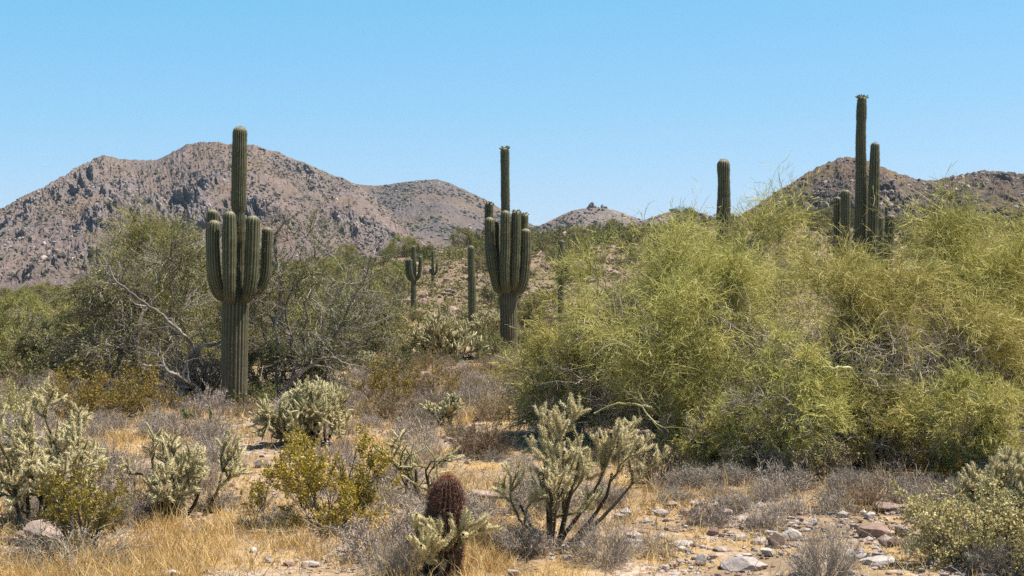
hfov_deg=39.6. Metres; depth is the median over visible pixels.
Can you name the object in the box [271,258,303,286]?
palo verde tree
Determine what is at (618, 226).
hillside shrub
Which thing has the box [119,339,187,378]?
desert shrub
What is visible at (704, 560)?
rock
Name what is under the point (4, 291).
palo verde tree
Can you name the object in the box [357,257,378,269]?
hillside shrub
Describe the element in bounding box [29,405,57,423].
bursage bush
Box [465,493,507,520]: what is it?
bursage bush
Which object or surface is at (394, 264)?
hillside shrub
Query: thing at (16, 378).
dry tan bush
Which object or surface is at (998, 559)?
bursage bush
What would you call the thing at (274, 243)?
bare limb
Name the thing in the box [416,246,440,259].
hillside shrub
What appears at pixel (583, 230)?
palo verde tree
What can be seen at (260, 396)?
creosote bush
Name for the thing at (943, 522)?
brittlebush
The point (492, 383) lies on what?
bursage bush
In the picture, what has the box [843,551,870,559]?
rock
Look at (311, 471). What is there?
creosote bush
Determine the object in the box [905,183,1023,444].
palo verde tree
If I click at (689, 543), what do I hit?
rock
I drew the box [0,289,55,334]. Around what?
palo verde tree
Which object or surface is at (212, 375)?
dry twig bush
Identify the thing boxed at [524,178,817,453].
palo verde tree
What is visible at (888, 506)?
rock
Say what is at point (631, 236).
hillside shrub
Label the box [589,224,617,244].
hillside shrub
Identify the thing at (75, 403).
bursage bush
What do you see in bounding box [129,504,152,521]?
bursage bush
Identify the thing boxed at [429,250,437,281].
saguaro
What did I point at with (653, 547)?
bursage bush
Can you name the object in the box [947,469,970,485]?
bursage bush
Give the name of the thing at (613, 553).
dry twig bush
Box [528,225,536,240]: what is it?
hillside shrub
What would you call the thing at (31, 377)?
bursage bush
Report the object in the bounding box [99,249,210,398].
bare limb
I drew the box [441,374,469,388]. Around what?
bursage bush
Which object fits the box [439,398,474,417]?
bursage bush
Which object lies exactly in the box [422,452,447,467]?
bursage bush
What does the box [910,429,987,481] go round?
dry bush
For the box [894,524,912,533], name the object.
rock
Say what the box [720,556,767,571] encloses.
rock
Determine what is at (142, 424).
bursage bush
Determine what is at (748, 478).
bursage bush
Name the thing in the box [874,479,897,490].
bursage bush
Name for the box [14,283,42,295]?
palo verde tree
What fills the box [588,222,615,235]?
hillside shrub
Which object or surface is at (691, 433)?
palo verde tree
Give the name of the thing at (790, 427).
palo verde tree
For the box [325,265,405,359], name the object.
palo verde tree
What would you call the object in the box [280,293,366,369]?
palo verde tree
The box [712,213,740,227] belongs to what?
hillside shrub
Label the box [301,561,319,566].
rock
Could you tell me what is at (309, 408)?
cholla cactus
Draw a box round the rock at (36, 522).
[22,519,86,545]
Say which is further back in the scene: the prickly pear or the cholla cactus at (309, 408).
the prickly pear
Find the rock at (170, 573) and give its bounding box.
[163,570,183,575]
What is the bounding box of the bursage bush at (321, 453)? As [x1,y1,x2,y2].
[302,438,338,460]
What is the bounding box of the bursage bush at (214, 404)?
[179,380,235,414]
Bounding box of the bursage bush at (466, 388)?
[452,379,492,405]
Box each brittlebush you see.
[889,469,1023,575]
[962,497,1023,575]
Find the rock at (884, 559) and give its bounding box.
[857,555,896,565]
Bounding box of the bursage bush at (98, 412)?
[90,409,111,420]
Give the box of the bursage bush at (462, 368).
[437,351,476,378]
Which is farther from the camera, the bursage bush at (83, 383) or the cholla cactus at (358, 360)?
the cholla cactus at (358, 360)
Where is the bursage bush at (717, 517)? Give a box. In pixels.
[676,494,742,528]
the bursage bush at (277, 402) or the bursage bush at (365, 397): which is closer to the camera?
the bursage bush at (277, 402)
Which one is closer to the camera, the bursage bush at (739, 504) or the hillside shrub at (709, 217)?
the bursage bush at (739, 504)
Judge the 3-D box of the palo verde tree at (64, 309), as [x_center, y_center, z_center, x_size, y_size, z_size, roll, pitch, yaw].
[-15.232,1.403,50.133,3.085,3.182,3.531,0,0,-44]
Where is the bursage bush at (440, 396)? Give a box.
[413,386,451,410]
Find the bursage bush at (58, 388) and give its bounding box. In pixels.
[36,376,77,405]
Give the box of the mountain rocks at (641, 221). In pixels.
[574,209,667,225]
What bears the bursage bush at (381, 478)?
on the ground at (556, 571)
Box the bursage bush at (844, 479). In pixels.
[820,461,879,495]
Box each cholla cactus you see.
[0,375,110,526]
[116,421,252,522]
[248,375,354,448]
[343,350,383,369]
[374,428,464,499]
[406,507,501,575]
[408,305,490,361]
[419,391,464,425]
[468,310,499,333]
[491,392,670,550]
[951,444,1023,524]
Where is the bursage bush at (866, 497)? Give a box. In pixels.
[855,490,883,502]
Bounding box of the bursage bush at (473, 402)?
[466,389,501,409]
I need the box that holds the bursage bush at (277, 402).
[269,392,292,413]
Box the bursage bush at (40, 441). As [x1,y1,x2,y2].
[1,426,57,474]
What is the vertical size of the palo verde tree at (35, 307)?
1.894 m
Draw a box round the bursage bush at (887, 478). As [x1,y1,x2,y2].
[861,458,912,491]
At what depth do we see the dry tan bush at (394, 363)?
44.61 m
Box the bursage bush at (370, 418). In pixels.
[349,409,385,427]
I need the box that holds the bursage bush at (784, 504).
[761,491,811,516]
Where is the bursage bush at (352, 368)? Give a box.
[348,357,375,377]
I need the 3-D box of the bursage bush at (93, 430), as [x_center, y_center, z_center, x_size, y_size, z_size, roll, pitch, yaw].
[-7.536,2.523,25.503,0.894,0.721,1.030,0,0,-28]
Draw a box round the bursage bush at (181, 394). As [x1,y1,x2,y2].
[150,379,193,408]
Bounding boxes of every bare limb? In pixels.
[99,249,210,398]
[141,339,207,399]
[180,321,220,396]
[266,202,304,394]
[279,340,378,396]
[593,312,691,424]
[593,377,705,456]
[782,333,905,463]
[875,351,936,464]
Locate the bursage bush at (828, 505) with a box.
[807,482,856,516]
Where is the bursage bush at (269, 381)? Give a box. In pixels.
[260,370,288,392]
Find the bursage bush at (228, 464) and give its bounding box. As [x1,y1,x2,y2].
[214,459,247,470]
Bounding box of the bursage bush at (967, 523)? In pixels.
[916,508,971,542]
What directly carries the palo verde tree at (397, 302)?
on the ground at (556, 571)
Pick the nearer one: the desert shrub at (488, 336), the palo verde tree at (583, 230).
the desert shrub at (488, 336)
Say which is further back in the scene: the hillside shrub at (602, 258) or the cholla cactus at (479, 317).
the hillside shrub at (602, 258)
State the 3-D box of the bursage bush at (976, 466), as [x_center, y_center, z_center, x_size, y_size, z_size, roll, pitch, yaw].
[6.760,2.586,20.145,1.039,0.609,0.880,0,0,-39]
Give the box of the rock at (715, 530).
[708,527,718,535]
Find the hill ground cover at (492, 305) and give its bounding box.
[334,207,1023,332]
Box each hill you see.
[532,208,713,234]
[744,157,1023,220]
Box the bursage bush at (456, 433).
[451,431,480,443]
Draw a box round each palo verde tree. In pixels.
[0,286,8,298]
[0,288,14,300]
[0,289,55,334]
[0,313,11,347]
[1,285,55,316]
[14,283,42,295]
[23,303,48,316]
[25,278,54,300]
[37,291,111,343]
[45,284,73,311]
[47,296,181,375]
[48,280,65,300]
[53,296,81,317]
[66,191,221,367]
[69,279,94,301]
[116,274,220,369]
[196,275,286,365]
[250,252,328,348]
[270,287,342,319]
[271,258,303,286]
[272,254,294,284]
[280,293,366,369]
[283,307,370,349]
[294,255,334,279]
[303,261,345,293]
[319,254,348,269]
[324,268,378,294]
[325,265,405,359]
[331,259,357,283]
[332,239,359,265]
[335,273,411,344]
[348,284,411,327]
[367,260,420,294]
[379,242,401,258]
[385,233,419,256]
[447,225,475,246]
[467,252,487,270]
[472,237,499,256]
[481,302,646,442]
[516,284,577,336]
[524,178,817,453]
[565,226,583,237]
[569,235,594,256]
[579,223,596,237]
[602,219,621,230]
[613,152,837,416]
[622,237,655,264]
[646,377,762,462]
[670,204,698,232]
[689,315,873,475]
[722,198,1023,469]
[770,244,814,275]
[820,369,926,475]
[863,162,1023,387]
[881,352,1023,477]
[901,307,940,345]
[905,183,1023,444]
[922,207,955,227]
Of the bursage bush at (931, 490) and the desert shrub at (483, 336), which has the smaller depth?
the bursage bush at (931, 490)
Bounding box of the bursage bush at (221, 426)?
[199,416,237,438]
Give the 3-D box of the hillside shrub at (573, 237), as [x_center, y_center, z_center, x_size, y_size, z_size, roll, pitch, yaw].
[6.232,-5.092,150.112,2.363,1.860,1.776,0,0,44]
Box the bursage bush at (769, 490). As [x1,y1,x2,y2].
[744,469,789,503]
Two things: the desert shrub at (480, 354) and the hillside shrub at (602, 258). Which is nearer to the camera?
the desert shrub at (480, 354)
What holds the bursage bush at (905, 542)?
on the ground at (556, 571)
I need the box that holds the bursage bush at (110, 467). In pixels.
[38,441,144,498]
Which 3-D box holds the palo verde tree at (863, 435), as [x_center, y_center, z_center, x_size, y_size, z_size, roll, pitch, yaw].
[5.506,2.053,21.648,1.793,1.697,1.680,0,0,20]
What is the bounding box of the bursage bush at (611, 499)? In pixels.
[571,469,635,509]
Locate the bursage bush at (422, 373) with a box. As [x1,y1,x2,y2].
[405,361,435,385]
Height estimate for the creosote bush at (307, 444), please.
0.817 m
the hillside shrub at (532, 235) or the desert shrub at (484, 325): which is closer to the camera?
the desert shrub at (484, 325)
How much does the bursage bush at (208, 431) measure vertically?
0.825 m
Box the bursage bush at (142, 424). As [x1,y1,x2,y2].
[136,416,161,434]
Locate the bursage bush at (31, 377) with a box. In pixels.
[15,371,53,387]
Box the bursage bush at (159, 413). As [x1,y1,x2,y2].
[134,399,184,426]
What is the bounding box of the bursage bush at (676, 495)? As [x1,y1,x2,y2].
[651,482,701,504]
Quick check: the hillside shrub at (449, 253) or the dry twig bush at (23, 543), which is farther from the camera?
the hillside shrub at (449, 253)
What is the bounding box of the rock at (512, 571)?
[507,569,519,575]
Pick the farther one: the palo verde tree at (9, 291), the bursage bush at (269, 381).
the palo verde tree at (9, 291)
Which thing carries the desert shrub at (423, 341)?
on the ground at (556, 571)
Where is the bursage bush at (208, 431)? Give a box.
[177,409,240,445]
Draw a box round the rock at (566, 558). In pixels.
[561,555,571,560]
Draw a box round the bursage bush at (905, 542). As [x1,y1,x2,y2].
[896,532,931,552]
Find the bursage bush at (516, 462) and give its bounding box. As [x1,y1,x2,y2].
[499,453,535,472]
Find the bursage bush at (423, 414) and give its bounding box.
[408,401,442,421]
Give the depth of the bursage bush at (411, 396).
31.98 m
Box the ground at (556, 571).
[0,213,1023,575]
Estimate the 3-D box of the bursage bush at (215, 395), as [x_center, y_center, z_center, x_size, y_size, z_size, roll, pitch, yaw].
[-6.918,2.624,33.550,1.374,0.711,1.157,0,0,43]
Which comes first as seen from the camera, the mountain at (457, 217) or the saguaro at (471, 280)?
the saguaro at (471, 280)
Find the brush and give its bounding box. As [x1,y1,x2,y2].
[0,217,713,295]
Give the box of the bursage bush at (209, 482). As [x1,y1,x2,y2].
[170,461,232,493]
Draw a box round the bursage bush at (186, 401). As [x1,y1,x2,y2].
[168,390,211,410]
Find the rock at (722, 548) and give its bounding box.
[712,546,726,551]
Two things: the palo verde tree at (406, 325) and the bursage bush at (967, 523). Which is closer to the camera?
the bursage bush at (967, 523)
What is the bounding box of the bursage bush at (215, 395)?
[204,387,220,405]
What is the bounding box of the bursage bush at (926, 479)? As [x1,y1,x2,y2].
[896,463,946,492]
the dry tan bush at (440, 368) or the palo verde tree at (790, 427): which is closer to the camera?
the palo verde tree at (790, 427)
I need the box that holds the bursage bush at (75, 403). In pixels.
[50,383,110,412]
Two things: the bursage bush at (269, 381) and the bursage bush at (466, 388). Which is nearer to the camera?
the bursage bush at (466, 388)
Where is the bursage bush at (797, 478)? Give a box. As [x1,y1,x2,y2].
[745,454,826,495]
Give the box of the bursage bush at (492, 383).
[480,371,510,390]
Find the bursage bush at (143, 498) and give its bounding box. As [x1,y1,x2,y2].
[96,471,185,516]
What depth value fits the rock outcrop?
1298.57 m
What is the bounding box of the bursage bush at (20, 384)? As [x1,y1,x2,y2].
[4,378,33,393]
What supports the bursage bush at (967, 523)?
on the ground at (556, 571)
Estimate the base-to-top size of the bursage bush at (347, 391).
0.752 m
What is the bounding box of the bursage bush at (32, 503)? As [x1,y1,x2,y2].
[6,496,47,514]
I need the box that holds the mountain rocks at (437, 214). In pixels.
[368,181,499,249]
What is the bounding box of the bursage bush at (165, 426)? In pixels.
[133,407,202,438]
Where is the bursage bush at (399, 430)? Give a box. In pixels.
[380,412,439,445]
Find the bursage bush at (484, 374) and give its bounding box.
[472,370,503,383]
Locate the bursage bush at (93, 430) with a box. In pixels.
[75,411,116,441]
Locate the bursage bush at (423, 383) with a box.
[390,366,431,397]
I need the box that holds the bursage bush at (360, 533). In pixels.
[326,482,424,570]
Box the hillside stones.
[347,213,1007,318]
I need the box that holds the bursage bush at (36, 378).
[21,369,51,386]
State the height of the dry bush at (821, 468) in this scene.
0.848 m
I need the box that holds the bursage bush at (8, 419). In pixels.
[0,399,39,443]
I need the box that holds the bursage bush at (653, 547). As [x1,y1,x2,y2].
[628,524,685,559]
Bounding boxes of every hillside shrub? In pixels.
[344,255,356,263]
[351,256,373,268]
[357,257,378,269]
[368,255,389,264]
[382,252,391,260]
[390,254,417,275]
[407,237,434,258]
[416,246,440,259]
[443,244,467,259]
[454,305,477,320]
[474,227,484,239]
[476,280,498,301]
[489,283,531,304]
[497,293,536,318]
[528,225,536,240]
[530,268,537,277]
[531,238,551,251]
[535,227,561,246]
[544,240,577,258]
[545,246,570,260]
[546,230,566,239]
[556,225,569,232]
[562,233,578,244]
[583,231,606,244]
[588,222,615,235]
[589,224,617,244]
[590,252,605,262]
[612,220,635,231]
[614,225,643,244]
[615,239,629,252]
[626,228,644,240]
[643,219,670,240]
[681,222,705,237]
[693,211,715,226]
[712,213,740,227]
[730,220,744,232]
[796,232,820,249]
[803,216,825,230]
[806,207,831,221]
[812,202,827,210]
[817,205,832,219]
[820,222,833,234]
[827,227,852,246]
[829,210,854,226]
[895,216,907,226]
[895,222,921,242]
[993,214,1005,221]
[994,222,1023,246]
[1007,210,1023,221]
[1007,216,1022,228]
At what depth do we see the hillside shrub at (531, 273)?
124.99 m
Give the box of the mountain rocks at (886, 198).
[746,159,1023,218]
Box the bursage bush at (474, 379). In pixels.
[463,371,483,383]
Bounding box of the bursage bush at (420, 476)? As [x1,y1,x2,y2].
[372,447,427,485]
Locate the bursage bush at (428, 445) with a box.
[405,432,445,456]
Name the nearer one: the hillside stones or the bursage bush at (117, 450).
the bursage bush at (117, 450)
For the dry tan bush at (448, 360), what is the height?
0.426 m
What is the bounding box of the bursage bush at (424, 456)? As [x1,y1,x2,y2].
[403,441,434,463]
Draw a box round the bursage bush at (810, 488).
[785,469,820,490]
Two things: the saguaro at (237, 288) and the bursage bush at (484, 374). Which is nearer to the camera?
the saguaro at (237, 288)
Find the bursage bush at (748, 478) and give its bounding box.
[735,467,760,486]
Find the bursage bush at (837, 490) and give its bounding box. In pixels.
[829,482,850,497]
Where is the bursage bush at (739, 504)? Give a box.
[711,485,759,514]
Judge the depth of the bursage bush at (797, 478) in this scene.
19.50 m
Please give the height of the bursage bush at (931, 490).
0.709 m
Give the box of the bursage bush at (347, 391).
[329,379,362,400]
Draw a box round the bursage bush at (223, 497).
[191,478,241,511]
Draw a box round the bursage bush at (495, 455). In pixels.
[480,447,508,461]
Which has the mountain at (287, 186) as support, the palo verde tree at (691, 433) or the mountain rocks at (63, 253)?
the mountain rocks at (63, 253)
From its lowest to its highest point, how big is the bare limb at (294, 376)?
1.499 m
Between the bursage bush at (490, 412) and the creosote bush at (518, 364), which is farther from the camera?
the creosote bush at (518, 364)
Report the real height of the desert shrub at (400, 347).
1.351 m
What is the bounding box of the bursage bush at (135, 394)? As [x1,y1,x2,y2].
[108,379,155,406]
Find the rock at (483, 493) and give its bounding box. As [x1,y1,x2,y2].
[469,490,499,499]
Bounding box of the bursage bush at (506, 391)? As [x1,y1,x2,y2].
[486,371,523,405]
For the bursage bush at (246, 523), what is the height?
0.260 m
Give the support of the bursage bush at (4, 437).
on the ground at (556, 571)
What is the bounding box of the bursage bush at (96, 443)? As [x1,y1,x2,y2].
[83,434,111,451]
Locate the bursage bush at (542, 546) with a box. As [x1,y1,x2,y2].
[488,510,565,558]
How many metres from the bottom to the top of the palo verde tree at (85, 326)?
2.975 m
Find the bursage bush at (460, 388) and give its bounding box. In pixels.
[448,379,479,394]
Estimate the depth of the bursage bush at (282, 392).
34.08 m
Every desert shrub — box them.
[0,335,15,349]
[0,342,58,383]
[0,343,15,366]
[7,322,55,346]
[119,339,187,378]
[217,339,261,367]
[354,349,415,375]
[365,331,401,356]
[395,326,416,355]
[396,342,435,368]
[405,306,427,322]
[406,322,432,353]
[439,347,462,364]
[461,329,507,362]
[466,316,499,341]
[474,324,517,345]
[479,327,496,347]
[495,342,529,360]
[517,324,545,347]
[517,335,534,347]
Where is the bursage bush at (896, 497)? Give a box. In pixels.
[882,482,921,503]
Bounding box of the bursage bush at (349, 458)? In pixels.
[330,451,365,466]
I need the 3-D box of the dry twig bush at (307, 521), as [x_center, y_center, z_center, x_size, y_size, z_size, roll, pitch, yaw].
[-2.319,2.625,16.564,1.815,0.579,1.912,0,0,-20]
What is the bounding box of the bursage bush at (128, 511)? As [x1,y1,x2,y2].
[90,490,156,528]
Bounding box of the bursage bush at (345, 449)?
[324,441,354,456]
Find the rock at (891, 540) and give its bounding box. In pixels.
[887,537,907,546]
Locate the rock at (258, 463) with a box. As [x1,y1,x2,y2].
[254,460,269,467]
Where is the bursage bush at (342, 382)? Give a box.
[333,369,370,394]
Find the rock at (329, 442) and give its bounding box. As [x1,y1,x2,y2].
[315,440,333,446]
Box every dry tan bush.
[0,368,39,394]
[0,377,27,401]
[140,434,183,456]
[177,401,204,419]
[229,399,260,417]
[345,396,378,416]
[359,368,392,391]
[364,382,430,420]
[368,370,408,397]
[374,349,395,365]
[382,355,409,373]
[399,368,434,392]
[408,351,431,368]
[411,395,443,413]
[413,361,428,370]
[422,382,465,408]
[429,346,451,362]
[429,359,452,373]
[433,356,448,367]
[439,413,479,437]
[442,410,522,458]
[445,357,458,365]
[451,374,474,387]
[460,347,474,357]
[462,391,487,406]
[463,359,489,375]
[464,385,513,421]
[470,353,507,374]
[472,378,487,387]
[477,349,501,369]
[498,384,524,405]
[822,470,896,514]
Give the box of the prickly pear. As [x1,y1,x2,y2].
[182,405,211,422]
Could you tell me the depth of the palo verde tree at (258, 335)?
49.44 m
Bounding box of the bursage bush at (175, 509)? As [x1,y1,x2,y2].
[148,499,191,512]
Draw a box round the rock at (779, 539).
[767,533,784,548]
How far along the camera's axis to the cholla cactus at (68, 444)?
16.71 m
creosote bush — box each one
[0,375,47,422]
[20,346,192,420]
[33,458,142,553]
[231,380,276,406]
[237,477,276,512]
[243,413,403,534]
[280,425,320,472]
[347,352,418,408]
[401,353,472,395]
[508,354,531,374]
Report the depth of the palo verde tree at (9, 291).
135.50 m
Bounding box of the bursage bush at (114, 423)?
[94,408,130,428]
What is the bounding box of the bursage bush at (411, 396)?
[403,387,437,408]
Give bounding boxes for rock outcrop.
[587,202,607,208]
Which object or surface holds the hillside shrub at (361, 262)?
on the ground at (556, 571)
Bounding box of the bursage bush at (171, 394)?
[151,384,179,405]
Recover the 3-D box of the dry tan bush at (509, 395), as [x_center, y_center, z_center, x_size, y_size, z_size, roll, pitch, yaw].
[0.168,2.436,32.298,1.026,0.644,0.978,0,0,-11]
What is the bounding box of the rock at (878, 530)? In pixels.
[856,523,888,537]
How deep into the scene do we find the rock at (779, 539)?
15.68 m
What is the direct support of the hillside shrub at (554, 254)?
on the ground at (556, 571)
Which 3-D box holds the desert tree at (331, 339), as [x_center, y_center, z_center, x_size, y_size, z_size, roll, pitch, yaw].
[-5.229,0.534,35.919,5.300,5.717,5.883,0,0,0]
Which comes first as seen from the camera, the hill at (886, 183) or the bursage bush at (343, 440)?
the bursage bush at (343, 440)
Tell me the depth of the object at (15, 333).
68.14 m
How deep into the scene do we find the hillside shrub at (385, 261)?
155.27 m
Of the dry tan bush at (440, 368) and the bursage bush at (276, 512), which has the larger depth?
the dry tan bush at (440, 368)
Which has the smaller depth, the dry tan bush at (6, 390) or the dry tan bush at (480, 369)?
the dry tan bush at (6, 390)
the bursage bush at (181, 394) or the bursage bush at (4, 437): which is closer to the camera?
the bursage bush at (4, 437)
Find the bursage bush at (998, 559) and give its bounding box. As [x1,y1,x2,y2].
[954,530,1023,575]
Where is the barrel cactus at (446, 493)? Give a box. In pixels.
[420,470,468,575]
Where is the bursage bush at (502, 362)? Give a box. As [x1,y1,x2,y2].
[484,350,519,374]
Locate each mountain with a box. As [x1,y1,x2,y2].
[0,142,426,292]
[357,179,534,249]
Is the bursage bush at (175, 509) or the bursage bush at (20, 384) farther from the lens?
the bursage bush at (20, 384)
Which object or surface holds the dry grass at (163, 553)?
on the ground at (556, 571)
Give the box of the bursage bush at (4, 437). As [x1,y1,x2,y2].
[0,417,53,463]
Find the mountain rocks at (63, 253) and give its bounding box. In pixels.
[0,144,423,283]
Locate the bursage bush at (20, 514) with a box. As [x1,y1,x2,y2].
[0,508,29,532]
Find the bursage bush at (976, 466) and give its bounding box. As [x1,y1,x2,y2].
[965,449,997,476]
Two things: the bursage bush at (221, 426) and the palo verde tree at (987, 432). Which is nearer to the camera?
the palo verde tree at (987, 432)
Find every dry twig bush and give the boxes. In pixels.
[0,502,159,575]
[141,324,220,399]
[235,490,387,537]
[355,520,428,575]
[554,503,651,571]
[774,511,866,575]
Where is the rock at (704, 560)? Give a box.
[696,554,706,565]
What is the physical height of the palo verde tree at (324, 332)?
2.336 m
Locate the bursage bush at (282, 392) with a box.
[271,380,293,402]
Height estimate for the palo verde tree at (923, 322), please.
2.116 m
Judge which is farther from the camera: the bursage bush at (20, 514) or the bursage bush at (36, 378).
the bursage bush at (36, 378)
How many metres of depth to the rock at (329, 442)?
24.69 m
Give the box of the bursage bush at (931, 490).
[890,472,959,518]
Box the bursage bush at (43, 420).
[32,407,64,429]
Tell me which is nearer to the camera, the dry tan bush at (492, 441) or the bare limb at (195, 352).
the dry tan bush at (492, 441)
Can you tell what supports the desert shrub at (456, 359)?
on the ground at (556, 571)
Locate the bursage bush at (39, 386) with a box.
[23,375,74,399]
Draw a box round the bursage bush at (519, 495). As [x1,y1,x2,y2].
[498,456,595,520]
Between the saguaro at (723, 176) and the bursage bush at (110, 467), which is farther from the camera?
the saguaro at (723, 176)
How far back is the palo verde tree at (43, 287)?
163.90 m
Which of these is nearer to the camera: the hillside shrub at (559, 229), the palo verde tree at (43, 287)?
the palo verde tree at (43, 287)
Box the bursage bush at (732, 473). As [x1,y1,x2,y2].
[697,454,758,488]
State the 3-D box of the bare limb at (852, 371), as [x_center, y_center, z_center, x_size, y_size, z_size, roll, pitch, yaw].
[5.141,1.802,21.572,2.630,2.272,1.136,0,0,-27]
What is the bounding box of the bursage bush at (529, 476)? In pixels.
[497,465,541,497]
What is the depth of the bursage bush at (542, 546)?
15.20 m
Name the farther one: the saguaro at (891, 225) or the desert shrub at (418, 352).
the desert shrub at (418, 352)
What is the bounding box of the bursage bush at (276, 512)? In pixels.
[258,498,303,522]
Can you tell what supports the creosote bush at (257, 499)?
on the ground at (556, 571)
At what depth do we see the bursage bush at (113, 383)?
36.46 m
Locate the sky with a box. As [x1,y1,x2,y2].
[0,0,1023,225]
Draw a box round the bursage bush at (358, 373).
[347,368,368,379]
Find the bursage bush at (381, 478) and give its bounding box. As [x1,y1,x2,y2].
[295,440,404,497]
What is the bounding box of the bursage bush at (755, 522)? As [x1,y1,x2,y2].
[740,500,791,531]
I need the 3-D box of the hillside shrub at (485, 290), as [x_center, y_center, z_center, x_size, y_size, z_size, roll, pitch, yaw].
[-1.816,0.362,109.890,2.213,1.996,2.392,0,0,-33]
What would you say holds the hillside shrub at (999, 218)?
on the ground at (556, 571)
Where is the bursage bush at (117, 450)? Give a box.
[83,437,139,466]
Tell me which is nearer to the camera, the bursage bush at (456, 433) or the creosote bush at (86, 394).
the bursage bush at (456, 433)
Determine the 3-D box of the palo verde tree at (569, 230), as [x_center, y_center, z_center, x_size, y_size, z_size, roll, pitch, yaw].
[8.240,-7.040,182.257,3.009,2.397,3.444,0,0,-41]
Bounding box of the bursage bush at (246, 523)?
[222,514,252,530]
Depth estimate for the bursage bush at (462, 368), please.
42.22 m
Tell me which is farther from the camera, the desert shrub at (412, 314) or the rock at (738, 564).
the desert shrub at (412, 314)
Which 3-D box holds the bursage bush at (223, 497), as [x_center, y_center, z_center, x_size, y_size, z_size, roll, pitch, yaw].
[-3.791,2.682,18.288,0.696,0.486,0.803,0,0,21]
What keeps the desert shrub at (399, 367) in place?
on the ground at (556, 571)
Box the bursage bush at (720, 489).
[699,481,734,495]
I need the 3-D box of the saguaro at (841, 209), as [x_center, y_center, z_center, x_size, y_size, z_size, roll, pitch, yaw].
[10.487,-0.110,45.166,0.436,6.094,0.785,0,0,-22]
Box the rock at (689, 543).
[673,540,693,545]
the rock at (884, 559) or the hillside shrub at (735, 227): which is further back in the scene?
the hillside shrub at (735, 227)
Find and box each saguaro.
[204,125,273,407]
[405,245,422,309]
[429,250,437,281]
[466,245,476,331]
[483,145,531,354]
[555,240,569,334]
[716,158,730,253]
[832,189,851,310]
[852,94,880,281]
[877,213,896,377]
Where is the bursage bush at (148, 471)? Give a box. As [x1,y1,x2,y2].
[121,456,160,484]
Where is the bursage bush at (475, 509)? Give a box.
[390,472,516,539]
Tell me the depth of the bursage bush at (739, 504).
17.95 m
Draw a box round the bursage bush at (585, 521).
[565,506,610,531]
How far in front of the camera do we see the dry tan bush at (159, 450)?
22.75 m
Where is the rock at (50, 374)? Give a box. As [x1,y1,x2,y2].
[39,369,61,380]
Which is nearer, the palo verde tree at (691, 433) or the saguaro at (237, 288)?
the palo verde tree at (691, 433)
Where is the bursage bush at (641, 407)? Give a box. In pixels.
[620,388,657,417]
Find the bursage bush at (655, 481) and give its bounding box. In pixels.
[639,470,684,492]
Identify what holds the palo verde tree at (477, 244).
on the ground at (556, 571)
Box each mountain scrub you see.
[0,142,422,290]
[372,179,534,249]
[532,208,712,234]
[749,158,1022,214]
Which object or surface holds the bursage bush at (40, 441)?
on the ground at (556, 571)
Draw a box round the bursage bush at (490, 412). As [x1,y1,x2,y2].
[473,404,504,420]
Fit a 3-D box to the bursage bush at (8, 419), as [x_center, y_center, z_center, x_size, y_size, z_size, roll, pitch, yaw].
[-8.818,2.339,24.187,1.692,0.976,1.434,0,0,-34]
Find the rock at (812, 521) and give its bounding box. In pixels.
[808,519,817,525]
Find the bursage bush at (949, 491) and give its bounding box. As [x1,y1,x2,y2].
[931,473,959,500]
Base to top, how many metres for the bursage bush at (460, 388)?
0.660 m
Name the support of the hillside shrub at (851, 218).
on the ground at (556, 571)
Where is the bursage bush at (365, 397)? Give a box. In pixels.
[353,383,386,403]
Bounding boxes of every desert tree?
[8,305,98,371]
[24,211,275,398]
[192,193,409,399]
[247,342,333,400]
[298,282,406,356]
[374,266,412,356]
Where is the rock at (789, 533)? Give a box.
[781,529,801,540]
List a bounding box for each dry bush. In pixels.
[625,443,687,485]
[790,431,861,485]
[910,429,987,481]
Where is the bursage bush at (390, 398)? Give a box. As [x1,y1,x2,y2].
[379,389,405,407]
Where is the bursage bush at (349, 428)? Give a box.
[326,416,358,435]
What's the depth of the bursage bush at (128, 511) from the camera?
16.95 m
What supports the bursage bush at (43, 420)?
on the ground at (556, 571)
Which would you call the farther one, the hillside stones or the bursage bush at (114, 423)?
the hillside stones
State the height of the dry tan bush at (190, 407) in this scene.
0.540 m
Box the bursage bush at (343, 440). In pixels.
[332,435,358,451]
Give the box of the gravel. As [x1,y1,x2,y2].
[0,408,1023,575]
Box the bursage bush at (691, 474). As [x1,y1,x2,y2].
[665,457,723,490]
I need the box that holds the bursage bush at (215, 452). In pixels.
[189,426,247,464]
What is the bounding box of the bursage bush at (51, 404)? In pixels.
[24,395,56,408]
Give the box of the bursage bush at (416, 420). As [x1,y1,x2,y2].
[385,403,444,436]
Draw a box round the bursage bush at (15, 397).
[2,388,29,404]
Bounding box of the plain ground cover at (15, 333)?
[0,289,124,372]
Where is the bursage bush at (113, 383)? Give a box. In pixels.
[101,375,139,396]
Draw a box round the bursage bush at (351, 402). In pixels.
[336,392,359,414]
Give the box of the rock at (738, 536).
[731,534,746,540]
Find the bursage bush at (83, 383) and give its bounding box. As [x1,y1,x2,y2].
[72,374,96,388]
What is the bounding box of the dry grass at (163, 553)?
[0,370,1008,575]
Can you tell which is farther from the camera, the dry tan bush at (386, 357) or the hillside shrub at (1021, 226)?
the hillside shrub at (1021, 226)
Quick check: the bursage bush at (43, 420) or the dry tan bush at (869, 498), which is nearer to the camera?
the dry tan bush at (869, 498)
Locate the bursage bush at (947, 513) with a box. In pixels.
[914,496,970,529]
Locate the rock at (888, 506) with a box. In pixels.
[871,502,898,511]
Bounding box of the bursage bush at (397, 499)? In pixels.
[369,480,418,508]
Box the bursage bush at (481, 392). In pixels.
[460,385,496,398]

